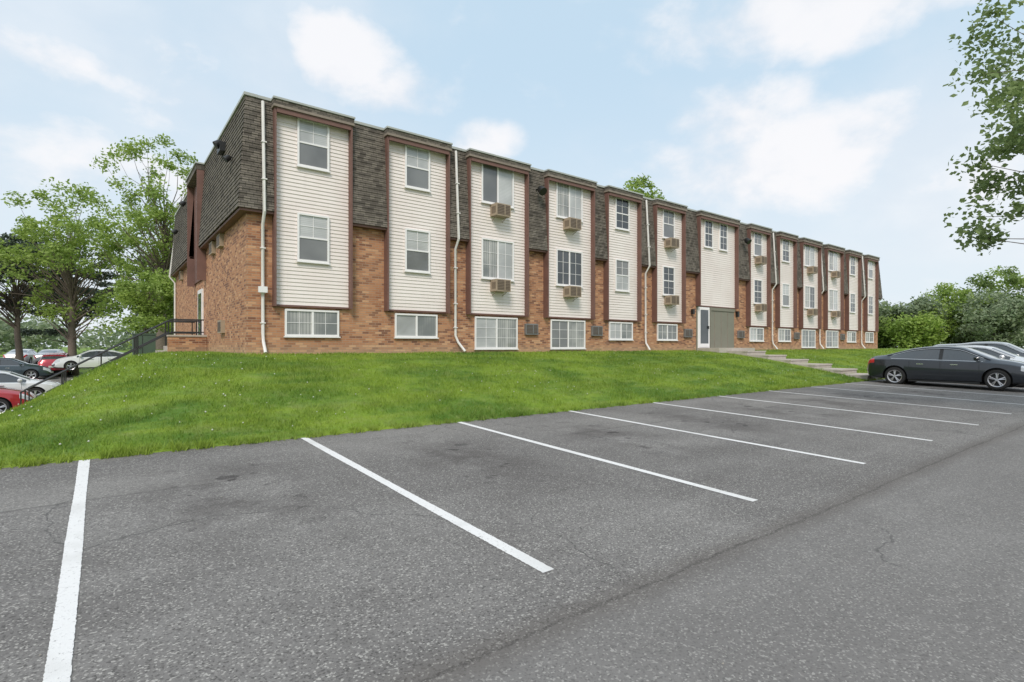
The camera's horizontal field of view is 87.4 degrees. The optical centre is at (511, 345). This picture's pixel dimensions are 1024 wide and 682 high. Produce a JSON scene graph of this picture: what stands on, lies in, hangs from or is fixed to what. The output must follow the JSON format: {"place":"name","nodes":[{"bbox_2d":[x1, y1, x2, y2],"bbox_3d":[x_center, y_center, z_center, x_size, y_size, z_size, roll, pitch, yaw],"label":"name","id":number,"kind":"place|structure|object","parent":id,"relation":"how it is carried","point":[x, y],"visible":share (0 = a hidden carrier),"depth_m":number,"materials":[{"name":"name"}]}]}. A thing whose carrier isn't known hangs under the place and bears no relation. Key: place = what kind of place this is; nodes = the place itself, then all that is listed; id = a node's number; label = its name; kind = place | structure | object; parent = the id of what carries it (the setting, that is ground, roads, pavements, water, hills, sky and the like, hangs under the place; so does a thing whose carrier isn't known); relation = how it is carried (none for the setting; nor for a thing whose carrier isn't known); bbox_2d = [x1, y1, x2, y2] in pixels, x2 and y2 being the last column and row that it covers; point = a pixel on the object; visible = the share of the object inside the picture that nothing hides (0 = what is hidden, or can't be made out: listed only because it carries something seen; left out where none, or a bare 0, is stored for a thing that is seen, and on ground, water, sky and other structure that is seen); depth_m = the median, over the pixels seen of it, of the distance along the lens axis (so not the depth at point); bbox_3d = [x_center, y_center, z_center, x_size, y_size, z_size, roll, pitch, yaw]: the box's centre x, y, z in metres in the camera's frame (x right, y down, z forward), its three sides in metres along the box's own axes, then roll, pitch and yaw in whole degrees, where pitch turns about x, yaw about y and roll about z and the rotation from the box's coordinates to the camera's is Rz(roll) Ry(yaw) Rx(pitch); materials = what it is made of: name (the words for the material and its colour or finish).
{"place":"outdoors","nodes":[
{"label":"outdoors","id":0,"kind":"place"},
{"bbox_2d":[32,363,75,382],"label":"side parking lot","id":1,"kind":"structure","parent":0,"point":[57,378],"depth_m":36.57,"materials":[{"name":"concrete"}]},
{"bbox_2d":[0,387,35,412],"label":"parked sedan","id":2,"kind":"object","parent":1,"relation":"on","point":[9,398],"visible":0.7,"depth_m":19.68,"materials":[{"name":"paint"}]},
{"bbox_2d":[3,349,36,363],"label":"parked sedan","id":3,"kind":"object","parent":1,"relation":"on","point":[28,354],"visible":0.41,"depth_m":49.13,"materials":[{"name":"paint"}]},
{"bbox_2d":[0,358,52,378],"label":"parked sedan","id":4,"kind":"object","parent":1,"relation":"on","point":[34,371],"visible":0.9,"depth_m":34.31,"materials":[{"name":"paint"}]},
{"bbox_2d":[0,370,60,395],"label":"parked sedan","id":5,"kind":"object","parent":1,"relation":"on","point":[9,379],"visible":0.51,"depth_m":23.63,"materials":[{"name":"paint"}]},
{"bbox_2d":[33,349,64,363],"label":"parked sedan","id":6,"kind":"object","parent":1,"relation":"on","point":[37,357],"visible":0.38,"depth_m":48.62,"materials":[{"name":"paint"}]},
{"bbox_2d":[38,353,72,375],"bbox_3d":[-32.702,1.289,38.569,2.159,1.608,4.910,0,0,-35],"label":"parked suv","id":7,"kind":"object","parent":1,"relation":"on","point":[48,359],"visible":0.34,"depth_m":36.74,"materials":[{"name":"paint"}]},
{"bbox_2d":[0,347,908,469],"bbox_3d":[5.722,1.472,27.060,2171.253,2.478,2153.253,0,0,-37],"label":"ground","id":8,"kind":"structure","parent":0,"point":[350,399],"depth_m":10.82,"materials":[{"name":"green plant"}]},
{"bbox_2d":[13,246,117,344],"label":"pine tree","id":9,"kind":"object","parent":8,"relation":"on","point":[31,332],"visible":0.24,"depth_m":45.59,"materials":[{"name":"green plant"}]},
{"bbox_2d":[0,232,133,360],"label":"pine tree","id":10,"kind":"object","parent":8,"relation":"on","point":[9,304],"visible":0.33,"depth_m":41.18,"materials":[{"name":"green plant"}]},
{"bbox_2d":[0,177,153,375],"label":"maple tree","id":11,"kind":"object","parent":8,"relation":"on","point":[68,249],"visible":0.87,"depth_m":37.71,"materials":[{"name":"green plant"}]},
{"bbox_2d":[52,350,122,370],"bbox_3d":[-29.357,0.988,37.977,4.910,1.448,2.159,0,0,-37],"label":"parked sedan","id":12,"kind":"object","parent":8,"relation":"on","point":[68,362],"visible":0.55,"depth_m":36.94,"materials":[{"name":"paint"}]},
{"bbox_2d":[56,133,197,348],"bbox_3d":[-24.512,-7.034,36.757,10.123,14.597,9.328,0,0,-37],"label":"maple tree","id":13,"kind":"object","parent":8,"relation":"on","point":[163,245],"visible":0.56,"depth_m":35.62,"materials":[{"name":"green plant"}]},
{"bbox_2d":[110,267,175,345],"bbox_3d":[-20.658,-2.108,30.825,3.860,4.815,4.063,0,0,26],"label":"tree","id":14,"kind":"object","parent":8,"relation":"on","point":[143,302],"visible":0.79,"depth_m":30.08,"materials":[{"name":"green plant"}]},
{"bbox_2d":[131,333,156,354],"bbox_3d":[-14.935,0.250,21.752,0.950,1.500,0.900,0,0,-37],"label":"utility cabinet","id":15,"kind":"object","parent":8,"relation":"on","point":[144,338],"visible":0.47,"depth_m":21.52,"materials":[{"name":"green metal"}]},
{"bbox_2d":[113,222,175,334],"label":"oak tree","id":16,"kind":"object","parent":8,"relation":"on","point":[142,259],"visible":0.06,"depth_m":42.52,"materials":[{"name":"green plant"}]},
{"bbox_2d":[155,335,206,352],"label":"side stairs","id":17,"kind":"structure","parent":8,"relation":"on","point":[183,343],"depth_m":19.09,"materials":[{"name":"brick"}]},
{"bbox_2d":[20,319,203,403],"bbox_3d":[-14.023,0.807,19.113,5.012,3.562,2.448,0,0,-37],"label":"stair handrail","id":18,"kind":"object","parent":17,"relation":"on","point":[63,373],"visible":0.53,"depth_m":18.94,"materials":[{"name":"black metal"}]},
{"bbox_2d":[11,349,842,444],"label":"dandelion flowers","id":19,"kind":"object","parent":8,"relation":"on","point":[19,415],"visible":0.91,"depth_m":10.37,"materials":[{"name":"white plant"}]},
{"bbox_2d":[0,312,1022,353],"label":"distant trees","id":20,"kind":"object","parent":8,"relation":"on","point":[34,342],"visible":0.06,"depth_m":119.81,"materials":[{"name":"green plant"}]},
{"bbox_2d":[176,117,877,354],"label":"brick walls","id":21,"kind":"structure","parent":8,"relation":"on","point":[230,284],"depth_m":17.27,"materials":[{"name":"brown brick"}]},
{"bbox_2d":[171,140,751,316],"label":"flood lights","id":22,"kind":"object","parent":21,"relation":"attached to","point":[219,145],"visible":0.91,"depth_m":19.68,"materials":[{"name":"black metal"}]},
{"bbox_2d":[179,202,844,339],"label":"air conditioners","id":23,"kind":"object","parent":21,"relation":"attached to","point":[500,210],"visible":1,"depth_m":20.91,"materials":[{"name":"beige metal"}]},
{"bbox_2d":[169,100,865,353],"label":"downspouts","id":24,"kind":"object","parent":21,"relation":"attached to","point":[263,289],"visible":0.92,"depth_m":17.83,"materials":[{"name":"white plastic"}]},
{"bbox_2d":[171,91,882,299],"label":"mansard roof","id":25,"kind":"structure","parent":21,"relation":"on","point":[224,191],"depth_m":16.52,"materials":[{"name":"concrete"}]},
{"bbox_2d":[185,95,879,350],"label":"trim and caps","id":26,"kind":"structure","parent":21,"relation":"attached to","point":[721,327],"depth_m":21.64,"materials":[{"name":"metal"}]},
{"bbox_2d":[198,117,873,349],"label":"windows and doors","id":27,"kind":"structure","parent":21,"relation":"attached to","point":[497,262],"depth_m":19.26,"materials":[{"name":"white plastic"}]},
{"bbox_2d":[277,112,874,330],"bbox_3d":[10.484,-3.740,27.487,42.620,5.220,0.025,0,0,-37],"label":"bay siding","id":28,"kind":"object","parent":21,"relation":"attached to","point":[307,191],"visible":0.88,"depth_m":18.43,"materials":[{"name":"plastic"}]},
{"bbox_2d":[623,173,666,199],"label":"maple tree","id":29,"kind":"object","parent":8,"relation":"on","point":[640,182],"visible":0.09,"depth_m":56.95,"materials":[{"name":"green plant"}]},
{"bbox_2d":[697,348,883,379],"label":"entry steps","id":30,"kind":"structure","parent":8,"relation":"on","point":[752,352],"depth_m":24.24,"materials":[{"name":"concrete"}]},
{"bbox_2d":[878,301,901,347],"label":"leafy shrub","id":31,"kind":"object","parent":8,"relation":"on","point":[881,330],"visible":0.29,"depth_m":69.33,"materials":[{"name":"green plant"}]},
{"bbox_2d":[879,310,948,348],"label":"leafy shrub","id":32,"kind":"object","parent":8,"relation":"on","point":[919,331],"visible":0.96,"depth_m":64.67,"materials":[{"name":"green plant"}]},
{"bbox_2d":[879,294,960,348],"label":"leafy shrub","id":33,"kind":"object","parent":8,"relation":"on","point":[915,308],"visible":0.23,"depth_m":67.73,"materials":[{"name":"green plant"}]},
{"bbox_2d":[912,282,1011,343],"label":"leafy shrub","id":34,"kind":"object","parent":8,"relation":"on","point":[943,293],"visible":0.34,"depth_m":67.63,"materials":[{"name":"green plant"}]},
{"bbox_2d":[938,266,1023,347],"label":"leafy shrub","id":35,"kind":"object","parent":8,"relation":"on","point":[981,280],"visible":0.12,"depth_m":69.52,"materials":[{"name":"green plant"}]},
{"bbox_2d":[942,0,1023,255],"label":"shade tree","id":36,"kind":"object","parent":8,"relation":"on","point":[1011,89],"visible":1,"depth_m":10.78,"materials":[{"name":"green plant"}]},
{"bbox_2d":[943,289,1023,348],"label":"leafy shrub","id":37,"kind":"object","parent":8,"relation":"on","point":[1007,315],"visible":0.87,"depth_m":63.37,"materials":[{"name":"green plant"}]},
{"bbox_2d":[982,265,1023,343],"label":"leafy shrub","id":38,"kind":"object","parent":8,"relation":"on","point":[997,274],"visible":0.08,"depth_m":71.31,"materials":[{"name":"green plant"}]},
{"bbox_2d":[0,379,1023,681],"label":"parking lot","id":39,"kind":"structure","parent":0,"point":[918,577],"depth_m":3.98,"materials":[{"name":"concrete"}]},
{"bbox_2d":[42,379,1023,681],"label":"parking lines","id":40,"kind":"object","parent":39,"relation":"on","point":[60,655],"visible":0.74,"depth_m":4.18,"materials":[{"name":"white paint"}]},
{"bbox_2d":[867,346,1023,389],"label":"parked sedan","id":41,"kind":"object","parent":39,"relation":"on","point":[954,364],"visible":1,"depth_m":18.68,"materials":[{"name":"paint"}]},
{"bbox_2d":[934,341,1023,356],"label":"car","id":42,"kind":"object","parent":39,"relation":"on","point":[1012,348],"visible":0.2,"depth_m":22.28,"materials":[{"name":"paint"}]},
{"bbox_2d":[961,345,1023,385],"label":"parked sedan","id":43,"kind":"object","parent":39,"relation":"on","point":[997,352],"visible":0.12,"depth_m":20.00,"materials":[{"name":"paint"}]},
{"bbox_2d":[0,0,1023,346],"label":"sky","id":44,"kind":"structure","parent":0,"point":[834,122],"materials":[{"name":"blue"}]}
]}

